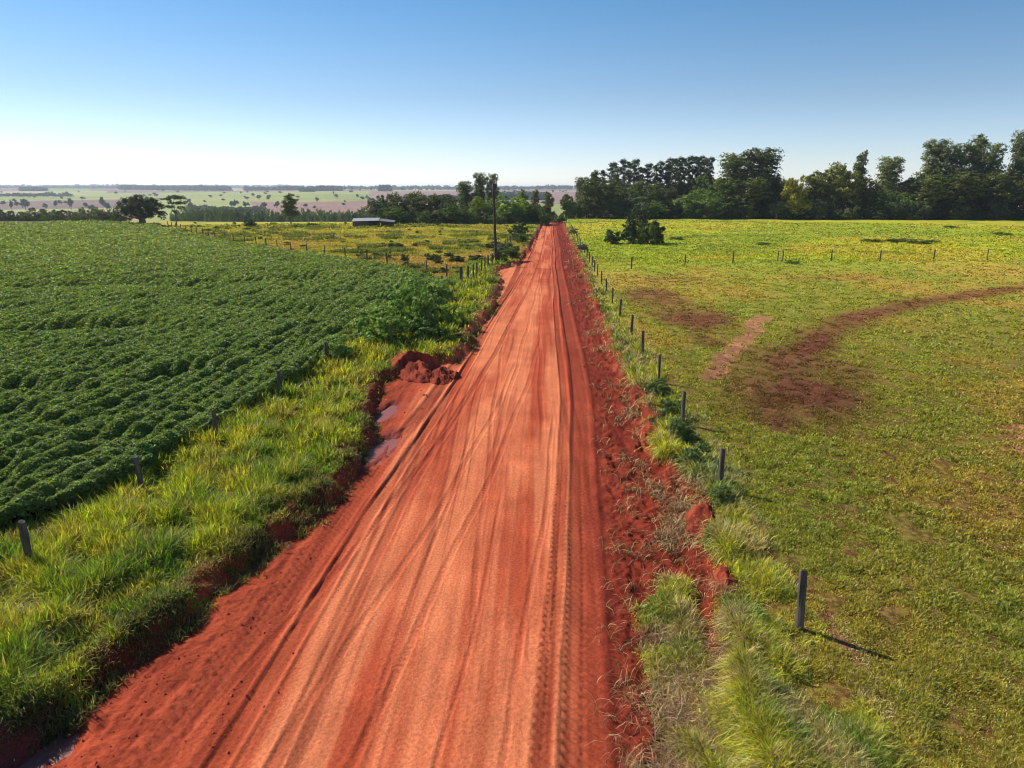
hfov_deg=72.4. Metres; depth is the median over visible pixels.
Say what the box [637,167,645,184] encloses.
slim eucalyptus
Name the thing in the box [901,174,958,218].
woodland tree
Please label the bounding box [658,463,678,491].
earth clods
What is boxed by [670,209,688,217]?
undergrowth bush
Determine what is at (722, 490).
weed clump
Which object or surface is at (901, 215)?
undergrowth bush
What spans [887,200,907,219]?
young tree
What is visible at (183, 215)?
plantation tree
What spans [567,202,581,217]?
undergrowth bush
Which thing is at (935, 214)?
undergrowth bush
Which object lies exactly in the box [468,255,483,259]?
shrub
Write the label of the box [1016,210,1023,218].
undergrowth bush
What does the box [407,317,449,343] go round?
weed clump
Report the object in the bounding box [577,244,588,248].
bush
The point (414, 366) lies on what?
earth heap
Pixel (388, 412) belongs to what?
puddle
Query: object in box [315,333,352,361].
weed clump
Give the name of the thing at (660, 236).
bush
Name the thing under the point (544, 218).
undergrowth bush
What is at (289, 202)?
slender tree
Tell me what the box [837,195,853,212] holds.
woodland tree
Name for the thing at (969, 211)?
undergrowth bush
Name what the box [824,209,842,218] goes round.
undergrowth bush
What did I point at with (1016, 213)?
undergrowth bush
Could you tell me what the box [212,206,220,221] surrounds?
plantation tree
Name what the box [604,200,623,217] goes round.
undergrowth bush
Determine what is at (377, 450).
puddle
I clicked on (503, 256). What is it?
bush
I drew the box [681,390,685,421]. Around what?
fence post
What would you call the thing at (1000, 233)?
grass clump
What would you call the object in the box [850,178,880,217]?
woodland tree
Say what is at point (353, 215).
plantation tree
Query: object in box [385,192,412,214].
tree
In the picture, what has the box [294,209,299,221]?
plantation tree
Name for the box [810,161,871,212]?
woodland tree
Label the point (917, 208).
undergrowth bush
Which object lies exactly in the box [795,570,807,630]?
fence post
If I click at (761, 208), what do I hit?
undergrowth bush
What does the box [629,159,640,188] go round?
slim eucalyptus
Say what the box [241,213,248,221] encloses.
plantation tree
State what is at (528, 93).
sky
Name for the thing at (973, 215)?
undergrowth bush
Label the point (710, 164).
slim eucalyptus
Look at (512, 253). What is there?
bush
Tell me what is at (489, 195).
tree
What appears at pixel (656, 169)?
slim eucalyptus
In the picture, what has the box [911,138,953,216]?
woodland tree
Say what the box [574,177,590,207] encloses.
woodland tree
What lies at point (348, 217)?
plantation tree
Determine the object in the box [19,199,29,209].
distant tree
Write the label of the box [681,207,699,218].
undergrowth bush
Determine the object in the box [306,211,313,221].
plantation tree
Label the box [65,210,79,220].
hedgerow tree
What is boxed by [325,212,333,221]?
plantation tree
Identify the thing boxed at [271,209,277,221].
plantation tree
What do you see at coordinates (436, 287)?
weed clump
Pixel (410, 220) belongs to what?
undergrowth bush
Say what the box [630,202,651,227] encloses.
bush
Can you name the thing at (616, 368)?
earth clods
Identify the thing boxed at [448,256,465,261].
shrub
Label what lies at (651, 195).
woodland tree
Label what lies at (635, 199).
woodland tree
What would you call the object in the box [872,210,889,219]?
undergrowth bush
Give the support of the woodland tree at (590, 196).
on the ground at (332, 202)
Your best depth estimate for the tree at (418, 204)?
187.79 m
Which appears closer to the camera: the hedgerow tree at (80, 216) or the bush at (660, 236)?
the bush at (660, 236)
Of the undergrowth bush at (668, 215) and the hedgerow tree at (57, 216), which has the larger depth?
the hedgerow tree at (57, 216)
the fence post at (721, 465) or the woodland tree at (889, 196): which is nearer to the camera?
the fence post at (721, 465)
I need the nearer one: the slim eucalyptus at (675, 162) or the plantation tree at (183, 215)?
the slim eucalyptus at (675, 162)
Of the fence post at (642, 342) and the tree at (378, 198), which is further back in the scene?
the tree at (378, 198)
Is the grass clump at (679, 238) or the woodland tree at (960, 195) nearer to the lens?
the grass clump at (679, 238)
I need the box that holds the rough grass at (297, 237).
[161,221,537,283]
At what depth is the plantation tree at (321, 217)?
377.16 m
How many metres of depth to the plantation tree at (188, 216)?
303.71 m
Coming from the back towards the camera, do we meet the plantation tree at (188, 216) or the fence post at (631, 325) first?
the plantation tree at (188, 216)
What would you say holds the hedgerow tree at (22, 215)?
on the ground at (332, 202)
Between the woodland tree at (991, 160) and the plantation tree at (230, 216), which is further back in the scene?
the plantation tree at (230, 216)
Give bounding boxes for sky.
[0,0,1023,187]
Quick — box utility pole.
[492,180,496,261]
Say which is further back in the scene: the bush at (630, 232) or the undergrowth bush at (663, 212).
the undergrowth bush at (663, 212)
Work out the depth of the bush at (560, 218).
189.93 m
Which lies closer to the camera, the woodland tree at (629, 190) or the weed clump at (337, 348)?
the weed clump at (337, 348)
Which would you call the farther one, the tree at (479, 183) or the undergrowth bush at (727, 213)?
the undergrowth bush at (727, 213)
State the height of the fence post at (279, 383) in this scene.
1.680 m
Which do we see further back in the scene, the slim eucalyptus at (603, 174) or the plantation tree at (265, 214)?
the plantation tree at (265, 214)
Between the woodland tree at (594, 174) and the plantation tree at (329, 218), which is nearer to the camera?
the woodland tree at (594, 174)
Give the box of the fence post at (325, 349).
[324,341,327,360]
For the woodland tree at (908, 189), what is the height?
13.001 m
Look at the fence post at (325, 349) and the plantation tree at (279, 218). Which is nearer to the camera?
the fence post at (325, 349)
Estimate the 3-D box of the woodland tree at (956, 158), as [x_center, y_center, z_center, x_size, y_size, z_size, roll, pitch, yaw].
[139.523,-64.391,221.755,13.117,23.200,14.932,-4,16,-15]
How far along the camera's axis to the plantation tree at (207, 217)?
334.00 m
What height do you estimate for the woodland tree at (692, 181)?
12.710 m
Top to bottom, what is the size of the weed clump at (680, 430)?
1.120 m
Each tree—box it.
[0,209,5,220]
[1,211,17,220]
[5,210,28,220]
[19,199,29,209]
[19,211,32,220]
[27,207,47,220]
[40,212,54,220]
[46,210,61,220]
[59,209,73,220]
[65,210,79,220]
[67,198,72,209]
[69,212,91,220]
[78,206,90,218]
[88,207,101,220]
[91,209,115,220]
[99,197,104,209]
[103,202,110,211]
[111,194,167,222]
[159,194,186,224]
[180,209,186,221]
[185,207,193,221]
[190,212,196,221]
[195,210,201,221]
[205,209,212,221]
[207,208,215,221]
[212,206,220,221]
[218,209,225,221]
[220,206,228,221]
[227,209,233,221]
[227,209,236,221]
[236,210,240,221]
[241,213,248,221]
[250,211,256,221]
[257,211,262,221]
[263,210,267,221]
[268,208,274,221]
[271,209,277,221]
[277,212,281,221]
[280,193,298,223]
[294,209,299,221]
[299,212,304,221]
[303,208,310,221]
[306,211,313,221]
[313,210,320,221]
[319,208,323,221]
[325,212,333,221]
[329,210,337,221]
[338,210,343,221]
[345,209,350,221]
[350,211,355,221]
[358,207,363,217]
[364,199,385,217]
[374,195,391,214]
[375,206,410,222]
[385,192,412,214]
[406,191,440,217]
[430,194,457,215]
[432,202,468,222]
[456,180,474,210]
[467,196,500,215]
[471,172,485,210]
[483,173,500,212]
[492,195,530,218]
[518,189,528,215]
[520,203,542,220]
[529,189,541,211]
[535,205,550,221]
[543,191,554,218]
[560,194,573,221]
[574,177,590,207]
[577,178,620,217]
[589,169,602,200]
[608,184,637,211]
[616,186,644,207]
[623,194,648,207]
[627,179,665,202]
[631,203,646,212]
[635,201,669,217]
[642,186,676,209]
[665,195,692,212]
[669,189,732,216]
[681,178,703,197]
[685,175,715,194]
[693,175,733,203]
[717,152,759,216]
[721,176,772,215]
[732,147,784,216]
[758,178,795,217]
[768,201,785,218]
[780,175,809,216]
[782,198,812,218]
[804,170,844,216]
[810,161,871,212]
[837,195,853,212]
[848,149,868,209]
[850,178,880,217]
[867,155,906,210]
[869,189,917,219]
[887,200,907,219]
[900,176,924,208]
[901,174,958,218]
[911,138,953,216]
[913,204,932,219]
[933,170,994,218]
[939,142,975,188]
[962,133,990,206]
[964,171,1023,218]
[973,142,1009,217]
[1000,130,1023,206]
[1007,170,1023,210]
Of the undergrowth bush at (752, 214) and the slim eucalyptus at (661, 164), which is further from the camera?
the slim eucalyptus at (661, 164)
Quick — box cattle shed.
[352,218,394,226]
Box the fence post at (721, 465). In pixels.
[718,448,725,484]
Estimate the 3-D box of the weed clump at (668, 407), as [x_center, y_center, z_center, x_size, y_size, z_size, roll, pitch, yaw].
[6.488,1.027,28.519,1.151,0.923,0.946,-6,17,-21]
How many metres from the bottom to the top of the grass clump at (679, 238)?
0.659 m
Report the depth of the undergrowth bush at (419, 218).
182.60 m
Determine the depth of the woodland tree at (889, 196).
211.46 m
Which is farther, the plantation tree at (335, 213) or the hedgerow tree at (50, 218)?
the plantation tree at (335, 213)
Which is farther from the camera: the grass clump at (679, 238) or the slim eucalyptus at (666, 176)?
the slim eucalyptus at (666, 176)
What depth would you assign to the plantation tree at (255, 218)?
299.12 m
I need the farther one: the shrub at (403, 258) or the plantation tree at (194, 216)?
the plantation tree at (194, 216)
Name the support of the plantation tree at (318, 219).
on the ground at (332, 202)
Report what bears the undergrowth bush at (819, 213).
on the ground at (332, 202)
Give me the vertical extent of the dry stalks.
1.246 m
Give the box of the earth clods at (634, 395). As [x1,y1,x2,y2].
[627,384,644,405]
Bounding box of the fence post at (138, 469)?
[133,454,144,490]
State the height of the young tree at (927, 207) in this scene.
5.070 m
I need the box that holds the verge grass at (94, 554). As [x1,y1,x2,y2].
[0,254,514,767]
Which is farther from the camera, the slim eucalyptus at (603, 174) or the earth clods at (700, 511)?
the slim eucalyptus at (603, 174)
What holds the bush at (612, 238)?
on the ground at (332, 202)
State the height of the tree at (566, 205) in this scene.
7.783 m
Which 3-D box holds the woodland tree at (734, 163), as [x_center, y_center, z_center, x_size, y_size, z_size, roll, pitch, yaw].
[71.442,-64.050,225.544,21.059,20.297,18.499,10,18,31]
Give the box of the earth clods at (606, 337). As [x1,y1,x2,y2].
[601,328,614,343]
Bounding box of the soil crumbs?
[15,280,716,767]
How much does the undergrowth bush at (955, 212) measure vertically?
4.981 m
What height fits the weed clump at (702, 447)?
1.054 m
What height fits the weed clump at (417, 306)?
3.954 m
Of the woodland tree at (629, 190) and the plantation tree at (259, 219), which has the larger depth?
the plantation tree at (259, 219)
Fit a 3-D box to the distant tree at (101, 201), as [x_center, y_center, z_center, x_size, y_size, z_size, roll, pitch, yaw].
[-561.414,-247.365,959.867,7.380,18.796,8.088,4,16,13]
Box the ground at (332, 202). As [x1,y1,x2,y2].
[0,188,1023,767]
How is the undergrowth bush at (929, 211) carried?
on the ground at (332, 202)
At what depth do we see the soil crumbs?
15.10 m
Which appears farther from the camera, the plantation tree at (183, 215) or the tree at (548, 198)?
the plantation tree at (183, 215)
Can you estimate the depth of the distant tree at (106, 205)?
898.37 m
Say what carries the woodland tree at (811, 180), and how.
on the ground at (332, 202)
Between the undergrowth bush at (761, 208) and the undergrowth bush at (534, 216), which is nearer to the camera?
the undergrowth bush at (534, 216)
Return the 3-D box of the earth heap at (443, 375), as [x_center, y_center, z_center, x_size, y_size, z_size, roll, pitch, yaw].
[-3.602,-0.512,35.720,2.250,0.755,3.750,-1,16,-3]
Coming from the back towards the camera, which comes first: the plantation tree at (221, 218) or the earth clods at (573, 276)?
the plantation tree at (221, 218)
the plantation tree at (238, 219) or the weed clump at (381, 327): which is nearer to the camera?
the weed clump at (381, 327)
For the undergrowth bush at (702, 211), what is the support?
on the ground at (332, 202)
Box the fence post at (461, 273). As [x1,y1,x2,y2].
[460,267,462,280]
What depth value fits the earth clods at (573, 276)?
75.98 m
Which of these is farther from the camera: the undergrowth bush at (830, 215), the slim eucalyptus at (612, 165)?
the slim eucalyptus at (612, 165)
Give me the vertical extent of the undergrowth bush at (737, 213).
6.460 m
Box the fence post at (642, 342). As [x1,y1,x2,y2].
[641,331,644,351]
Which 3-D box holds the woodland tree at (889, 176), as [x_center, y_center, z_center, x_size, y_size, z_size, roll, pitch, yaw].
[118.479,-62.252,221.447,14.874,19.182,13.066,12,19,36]
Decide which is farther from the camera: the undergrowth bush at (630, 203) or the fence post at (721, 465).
the undergrowth bush at (630, 203)
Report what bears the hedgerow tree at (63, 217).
on the ground at (332, 202)
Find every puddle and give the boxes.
[18,734,79,767]
[362,438,399,464]
[375,406,396,424]
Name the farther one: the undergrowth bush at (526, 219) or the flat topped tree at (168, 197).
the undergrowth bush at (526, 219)
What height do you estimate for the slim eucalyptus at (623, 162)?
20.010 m
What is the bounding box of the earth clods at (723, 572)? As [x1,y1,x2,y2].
[710,564,736,586]
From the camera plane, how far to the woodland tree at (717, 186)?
221.19 m
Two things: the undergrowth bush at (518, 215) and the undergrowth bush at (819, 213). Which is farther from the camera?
the undergrowth bush at (819, 213)
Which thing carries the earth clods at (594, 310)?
on the dirt road
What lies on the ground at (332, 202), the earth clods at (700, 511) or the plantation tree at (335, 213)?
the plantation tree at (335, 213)
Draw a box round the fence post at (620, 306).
[619,298,621,315]
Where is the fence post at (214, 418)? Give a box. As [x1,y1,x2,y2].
[211,409,218,438]
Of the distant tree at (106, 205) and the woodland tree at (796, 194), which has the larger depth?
the distant tree at (106, 205)
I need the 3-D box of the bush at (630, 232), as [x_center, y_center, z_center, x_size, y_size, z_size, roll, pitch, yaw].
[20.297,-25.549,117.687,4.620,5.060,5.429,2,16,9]
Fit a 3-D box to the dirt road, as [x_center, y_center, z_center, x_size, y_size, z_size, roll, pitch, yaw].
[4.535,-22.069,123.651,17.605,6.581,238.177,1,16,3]
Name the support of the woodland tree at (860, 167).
on the ground at (332, 202)
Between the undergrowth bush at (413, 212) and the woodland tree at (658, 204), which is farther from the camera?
the woodland tree at (658, 204)
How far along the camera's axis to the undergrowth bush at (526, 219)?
183.27 m
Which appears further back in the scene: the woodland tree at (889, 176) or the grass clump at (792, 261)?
the woodland tree at (889, 176)
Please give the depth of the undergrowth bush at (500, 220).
181.04 m
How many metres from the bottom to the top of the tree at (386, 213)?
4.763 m
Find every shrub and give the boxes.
[243,219,256,225]
[400,254,408,260]
[425,254,438,260]
[433,258,443,263]
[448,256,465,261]
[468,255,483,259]
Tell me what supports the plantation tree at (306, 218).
on the ground at (332, 202)
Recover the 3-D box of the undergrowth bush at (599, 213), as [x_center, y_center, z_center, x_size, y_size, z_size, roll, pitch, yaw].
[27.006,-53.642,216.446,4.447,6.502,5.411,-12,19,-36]
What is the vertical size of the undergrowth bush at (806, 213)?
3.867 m
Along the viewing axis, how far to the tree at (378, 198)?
193.97 m
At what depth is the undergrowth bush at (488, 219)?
182.32 m
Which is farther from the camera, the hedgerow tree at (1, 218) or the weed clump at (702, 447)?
the hedgerow tree at (1, 218)
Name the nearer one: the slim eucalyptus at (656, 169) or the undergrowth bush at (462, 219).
the undergrowth bush at (462, 219)
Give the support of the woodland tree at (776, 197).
on the ground at (332, 202)
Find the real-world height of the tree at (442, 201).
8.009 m
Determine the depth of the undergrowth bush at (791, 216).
210.92 m
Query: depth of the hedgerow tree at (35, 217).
241.05 m
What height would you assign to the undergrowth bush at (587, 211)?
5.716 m
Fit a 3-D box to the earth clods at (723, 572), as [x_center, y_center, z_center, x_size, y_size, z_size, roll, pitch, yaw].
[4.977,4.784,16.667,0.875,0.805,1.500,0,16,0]
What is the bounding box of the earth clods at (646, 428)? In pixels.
[635,423,651,448]
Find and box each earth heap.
[390,350,437,382]
[430,366,459,384]
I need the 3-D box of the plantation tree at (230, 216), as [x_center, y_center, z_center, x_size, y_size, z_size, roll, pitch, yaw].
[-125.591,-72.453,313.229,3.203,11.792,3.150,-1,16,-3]
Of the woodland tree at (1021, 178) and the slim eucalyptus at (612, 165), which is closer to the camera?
the woodland tree at (1021, 178)
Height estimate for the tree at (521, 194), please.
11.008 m
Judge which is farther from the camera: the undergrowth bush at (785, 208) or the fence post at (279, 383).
the undergrowth bush at (785, 208)
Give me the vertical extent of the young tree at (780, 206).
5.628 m
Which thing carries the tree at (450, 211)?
on the ground at (332, 202)
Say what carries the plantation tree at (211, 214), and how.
on the ground at (332, 202)
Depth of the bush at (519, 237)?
119.34 m
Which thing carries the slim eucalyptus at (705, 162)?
on the ground at (332, 202)
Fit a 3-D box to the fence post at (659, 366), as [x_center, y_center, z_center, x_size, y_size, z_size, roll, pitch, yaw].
[6.997,-0.546,33.372,0.150,1.810,0.179,2,16,8]
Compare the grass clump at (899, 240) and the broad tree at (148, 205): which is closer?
the grass clump at (899, 240)
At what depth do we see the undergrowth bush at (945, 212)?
210.40 m
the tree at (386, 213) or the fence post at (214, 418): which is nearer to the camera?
the fence post at (214, 418)
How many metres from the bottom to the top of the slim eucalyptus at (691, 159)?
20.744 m
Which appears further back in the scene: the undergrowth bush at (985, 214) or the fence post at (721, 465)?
the undergrowth bush at (985, 214)
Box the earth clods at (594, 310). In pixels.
[589,303,601,314]
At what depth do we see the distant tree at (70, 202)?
950.05 m
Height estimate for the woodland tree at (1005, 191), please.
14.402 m
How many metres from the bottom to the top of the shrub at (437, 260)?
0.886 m
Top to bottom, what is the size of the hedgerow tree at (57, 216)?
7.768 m
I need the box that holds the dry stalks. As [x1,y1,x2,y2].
[560,232,788,767]
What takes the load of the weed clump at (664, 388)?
on the ground at (332, 202)
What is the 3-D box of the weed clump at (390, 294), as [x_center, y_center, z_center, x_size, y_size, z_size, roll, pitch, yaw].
[-7.356,-5.337,47.461,4.977,3.542,4.235,2,16,6]
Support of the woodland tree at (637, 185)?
on the ground at (332, 202)
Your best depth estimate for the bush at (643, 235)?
114.57 m
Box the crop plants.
[0,220,450,524]
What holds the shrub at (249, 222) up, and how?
on the ground at (332, 202)
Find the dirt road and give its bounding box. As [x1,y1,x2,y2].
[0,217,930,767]
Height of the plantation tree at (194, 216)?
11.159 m
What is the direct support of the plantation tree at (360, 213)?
on the ground at (332, 202)
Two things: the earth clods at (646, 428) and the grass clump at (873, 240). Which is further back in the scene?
the grass clump at (873, 240)
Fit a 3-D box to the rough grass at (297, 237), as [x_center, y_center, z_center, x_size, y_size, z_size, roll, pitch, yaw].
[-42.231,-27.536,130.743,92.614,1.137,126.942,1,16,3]
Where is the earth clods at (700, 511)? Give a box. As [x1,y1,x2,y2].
[682,502,715,538]
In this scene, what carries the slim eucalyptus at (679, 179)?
on the ground at (332, 202)
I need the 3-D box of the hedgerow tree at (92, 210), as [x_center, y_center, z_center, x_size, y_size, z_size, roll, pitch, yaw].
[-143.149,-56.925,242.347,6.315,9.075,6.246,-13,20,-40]
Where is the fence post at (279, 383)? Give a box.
[277,369,281,397]
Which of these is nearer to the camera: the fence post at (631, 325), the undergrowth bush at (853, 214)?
the fence post at (631, 325)
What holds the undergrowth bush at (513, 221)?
on the ground at (332, 202)
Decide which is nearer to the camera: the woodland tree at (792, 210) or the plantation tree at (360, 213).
the woodland tree at (792, 210)
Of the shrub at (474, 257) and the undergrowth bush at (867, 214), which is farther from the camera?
the undergrowth bush at (867, 214)
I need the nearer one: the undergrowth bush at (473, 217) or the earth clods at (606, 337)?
the earth clods at (606, 337)
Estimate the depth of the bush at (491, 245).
106.09 m
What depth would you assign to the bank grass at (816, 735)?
13.98 m
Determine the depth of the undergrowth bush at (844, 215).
208.34 m
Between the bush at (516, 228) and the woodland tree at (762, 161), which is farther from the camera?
the woodland tree at (762, 161)
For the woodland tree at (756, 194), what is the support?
on the ground at (332, 202)
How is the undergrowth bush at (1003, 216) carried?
on the ground at (332, 202)
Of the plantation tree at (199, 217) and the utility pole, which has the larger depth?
the plantation tree at (199, 217)
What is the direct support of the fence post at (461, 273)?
on the ground at (332, 202)
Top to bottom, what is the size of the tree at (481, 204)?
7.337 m
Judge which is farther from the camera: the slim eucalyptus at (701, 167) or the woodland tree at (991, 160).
the slim eucalyptus at (701, 167)
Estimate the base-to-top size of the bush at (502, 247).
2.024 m
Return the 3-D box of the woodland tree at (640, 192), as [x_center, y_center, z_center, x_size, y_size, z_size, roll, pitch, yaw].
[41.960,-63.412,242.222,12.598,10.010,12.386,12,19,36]
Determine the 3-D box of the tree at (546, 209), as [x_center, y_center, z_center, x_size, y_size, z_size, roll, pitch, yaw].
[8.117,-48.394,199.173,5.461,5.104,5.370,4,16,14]
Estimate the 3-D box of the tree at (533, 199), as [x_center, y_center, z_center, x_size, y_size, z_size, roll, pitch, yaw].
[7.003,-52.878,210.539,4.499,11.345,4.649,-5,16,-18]
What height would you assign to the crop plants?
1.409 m
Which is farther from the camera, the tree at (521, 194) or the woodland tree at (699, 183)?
the woodland tree at (699, 183)
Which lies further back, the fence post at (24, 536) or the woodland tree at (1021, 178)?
the woodland tree at (1021, 178)
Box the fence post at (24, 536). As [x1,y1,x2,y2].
[18,520,31,557]
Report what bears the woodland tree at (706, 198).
on the ground at (332, 202)
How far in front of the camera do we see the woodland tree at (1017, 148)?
215.38 m
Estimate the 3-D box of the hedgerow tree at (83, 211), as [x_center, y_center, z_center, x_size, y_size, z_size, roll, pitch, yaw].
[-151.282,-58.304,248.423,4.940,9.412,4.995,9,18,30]
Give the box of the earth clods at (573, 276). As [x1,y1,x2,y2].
[567,270,588,277]
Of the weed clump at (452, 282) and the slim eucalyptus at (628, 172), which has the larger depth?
the slim eucalyptus at (628, 172)
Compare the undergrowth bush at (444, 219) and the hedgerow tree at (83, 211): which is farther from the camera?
the hedgerow tree at (83, 211)
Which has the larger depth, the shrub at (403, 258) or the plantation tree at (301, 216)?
the plantation tree at (301, 216)
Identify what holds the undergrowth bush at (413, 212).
on the ground at (332, 202)
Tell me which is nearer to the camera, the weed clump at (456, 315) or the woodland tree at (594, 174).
the weed clump at (456, 315)
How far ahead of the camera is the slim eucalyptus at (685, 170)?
250.04 m
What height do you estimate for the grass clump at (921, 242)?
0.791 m
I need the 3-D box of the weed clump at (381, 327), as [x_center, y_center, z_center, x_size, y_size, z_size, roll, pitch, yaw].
[-7.865,-3.295,41.432,3.268,2.768,3.977,-12,20,-37]
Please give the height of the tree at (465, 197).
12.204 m
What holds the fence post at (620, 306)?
on the ground at (332, 202)
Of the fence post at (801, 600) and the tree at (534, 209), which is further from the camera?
the tree at (534, 209)
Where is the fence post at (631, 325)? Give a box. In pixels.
[630,314,633,334]
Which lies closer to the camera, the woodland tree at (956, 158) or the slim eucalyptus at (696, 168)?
the woodland tree at (956, 158)
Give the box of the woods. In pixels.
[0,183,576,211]
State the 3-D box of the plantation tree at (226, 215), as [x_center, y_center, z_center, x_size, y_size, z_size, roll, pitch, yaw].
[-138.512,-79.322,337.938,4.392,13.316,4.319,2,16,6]
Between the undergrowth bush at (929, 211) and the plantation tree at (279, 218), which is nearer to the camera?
the undergrowth bush at (929, 211)
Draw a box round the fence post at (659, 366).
[657,354,660,378]
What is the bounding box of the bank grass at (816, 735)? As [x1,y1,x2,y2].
[566,226,957,767]
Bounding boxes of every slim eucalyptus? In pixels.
[600,170,607,183]
[607,162,618,185]
[612,166,623,188]
[618,158,627,190]
[624,162,633,194]
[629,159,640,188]
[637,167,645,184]
[642,163,654,184]
[649,165,659,188]
[655,160,665,196]
[661,164,672,205]
[664,157,674,187]
[669,158,681,201]
[673,155,685,202]
[680,159,688,196]
[684,154,696,194]
[692,156,701,178]
[697,155,706,178]
[702,158,708,175]
[706,156,716,185]
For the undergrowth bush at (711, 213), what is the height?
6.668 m
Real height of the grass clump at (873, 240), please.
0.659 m
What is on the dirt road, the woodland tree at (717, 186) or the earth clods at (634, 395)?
the earth clods at (634, 395)
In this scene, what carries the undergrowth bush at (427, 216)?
on the ground at (332, 202)
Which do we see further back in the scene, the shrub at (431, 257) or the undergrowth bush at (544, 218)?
the undergrowth bush at (544, 218)
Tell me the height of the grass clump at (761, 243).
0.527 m
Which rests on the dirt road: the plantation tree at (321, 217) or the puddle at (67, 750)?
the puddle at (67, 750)
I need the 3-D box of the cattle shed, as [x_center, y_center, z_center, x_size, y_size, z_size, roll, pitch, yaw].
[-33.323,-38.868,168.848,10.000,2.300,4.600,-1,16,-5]
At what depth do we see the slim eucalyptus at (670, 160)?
253.09 m
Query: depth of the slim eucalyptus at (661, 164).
243.37 m
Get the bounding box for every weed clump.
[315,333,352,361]
[348,304,411,346]
[367,278,437,317]
[388,281,441,329]
[399,274,451,308]
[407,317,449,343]
[427,277,456,298]
[435,303,467,323]
[646,378,670,396]
[658,397,686,415]
[665,417,695,443]
[675,442,711,464]
[710,484,737,506]
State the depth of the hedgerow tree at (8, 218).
237.23 m
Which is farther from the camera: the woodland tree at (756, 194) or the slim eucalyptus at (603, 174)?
the slim eucalyptus at (603, 174)
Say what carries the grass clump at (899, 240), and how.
on the ground at (332, 202)
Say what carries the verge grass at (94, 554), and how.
on the ground at (332, 202)
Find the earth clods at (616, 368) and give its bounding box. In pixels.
[611,361,625,374]
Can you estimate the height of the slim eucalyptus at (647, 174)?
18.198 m
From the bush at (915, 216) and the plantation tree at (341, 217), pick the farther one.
the plantation tree at (341, 217)
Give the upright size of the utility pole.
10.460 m
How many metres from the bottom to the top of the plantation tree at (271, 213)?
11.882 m
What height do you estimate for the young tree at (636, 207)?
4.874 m
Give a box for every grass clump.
[669,237,683,239]
[756,242,771,244]
[783,260,799,263]
[860,239,884,241]
[882,238,910,242]
[904,239,931,243]
[993,232,1011,234]
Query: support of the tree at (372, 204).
on the ground at (332, 202)
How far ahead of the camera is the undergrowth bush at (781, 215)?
210.81 m
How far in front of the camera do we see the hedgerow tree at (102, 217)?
228.68 m
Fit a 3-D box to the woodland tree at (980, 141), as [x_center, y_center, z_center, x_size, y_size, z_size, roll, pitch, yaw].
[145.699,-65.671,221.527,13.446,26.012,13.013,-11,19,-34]
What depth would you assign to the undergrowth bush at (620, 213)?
212.00 m
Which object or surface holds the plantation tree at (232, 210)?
on the ground at (332, 202)
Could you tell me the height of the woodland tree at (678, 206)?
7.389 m
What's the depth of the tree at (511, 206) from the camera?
181.94 m
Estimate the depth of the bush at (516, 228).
132.53 m
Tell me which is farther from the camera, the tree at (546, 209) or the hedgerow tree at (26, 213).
the hedgerow tree at (26, 213)
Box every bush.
[402,213,413,222]
[409,210,420,221]
[415,211,425,221]
[420,209,432,223]
[437,215,450,222]
[455,209,467,223]
[465,211,479,223]
[480,213,492,223]
[485,241,504,247]
[490,251,507,260]
[491,213,507,222]
[497,243,519,253]
[500,246,521,259]
[506,222,528,235]
[507,215,518,223]
[508,211,526,222]
[511,232,527,241]
[520,217,534,222]
[526,211,537,221]
[538,211,552,224]
[554,214,565,222]
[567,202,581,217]
[575,202,595,217]
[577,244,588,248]
[591,201,606,217]
[603,229,621,243]
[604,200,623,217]
[612,206,632,218]
[620,217,646,243]
[626,202,637,217]
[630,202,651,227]
[636,223,659,244]
[645,220,664,243]
[650,204,665,218]
[662,211,675,217]
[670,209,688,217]
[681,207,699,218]
[693,200,706,218]
[705,201,723,217]
[719,207,733,218]
[731,200,745,217]
[744,209,761,218]
[753,203,769,217]
[763,207,787,218]
[778,199,790,218]
[787,207,804,218]
[797,208,817,218]
[812,200,828,219]
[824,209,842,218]
[833,209,849,219]
[847,205,860,219]
[857,207,874,218]
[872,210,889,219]
[890,209,910,219]
[905,212,921,219]
[906,202,923,219]
[923,201,934,217]
[928,206,944,218]
[936,206,950,218]
[948,205,970,219]
[957,205,978,218]
[968,210,981,219]
[981,199,1009,218]
[991,211,1014,219]
[1010,210,1023,218]
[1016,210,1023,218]
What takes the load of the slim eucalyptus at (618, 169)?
on the ground at (332, 202)
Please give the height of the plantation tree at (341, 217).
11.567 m
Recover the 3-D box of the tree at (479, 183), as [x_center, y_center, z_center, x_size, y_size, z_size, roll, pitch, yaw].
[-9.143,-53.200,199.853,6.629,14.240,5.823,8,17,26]
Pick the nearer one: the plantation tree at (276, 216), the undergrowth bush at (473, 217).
the undergrowth bush at (473, 217)
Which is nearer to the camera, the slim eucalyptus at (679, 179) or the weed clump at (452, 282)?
the weed clump at (452, 282)

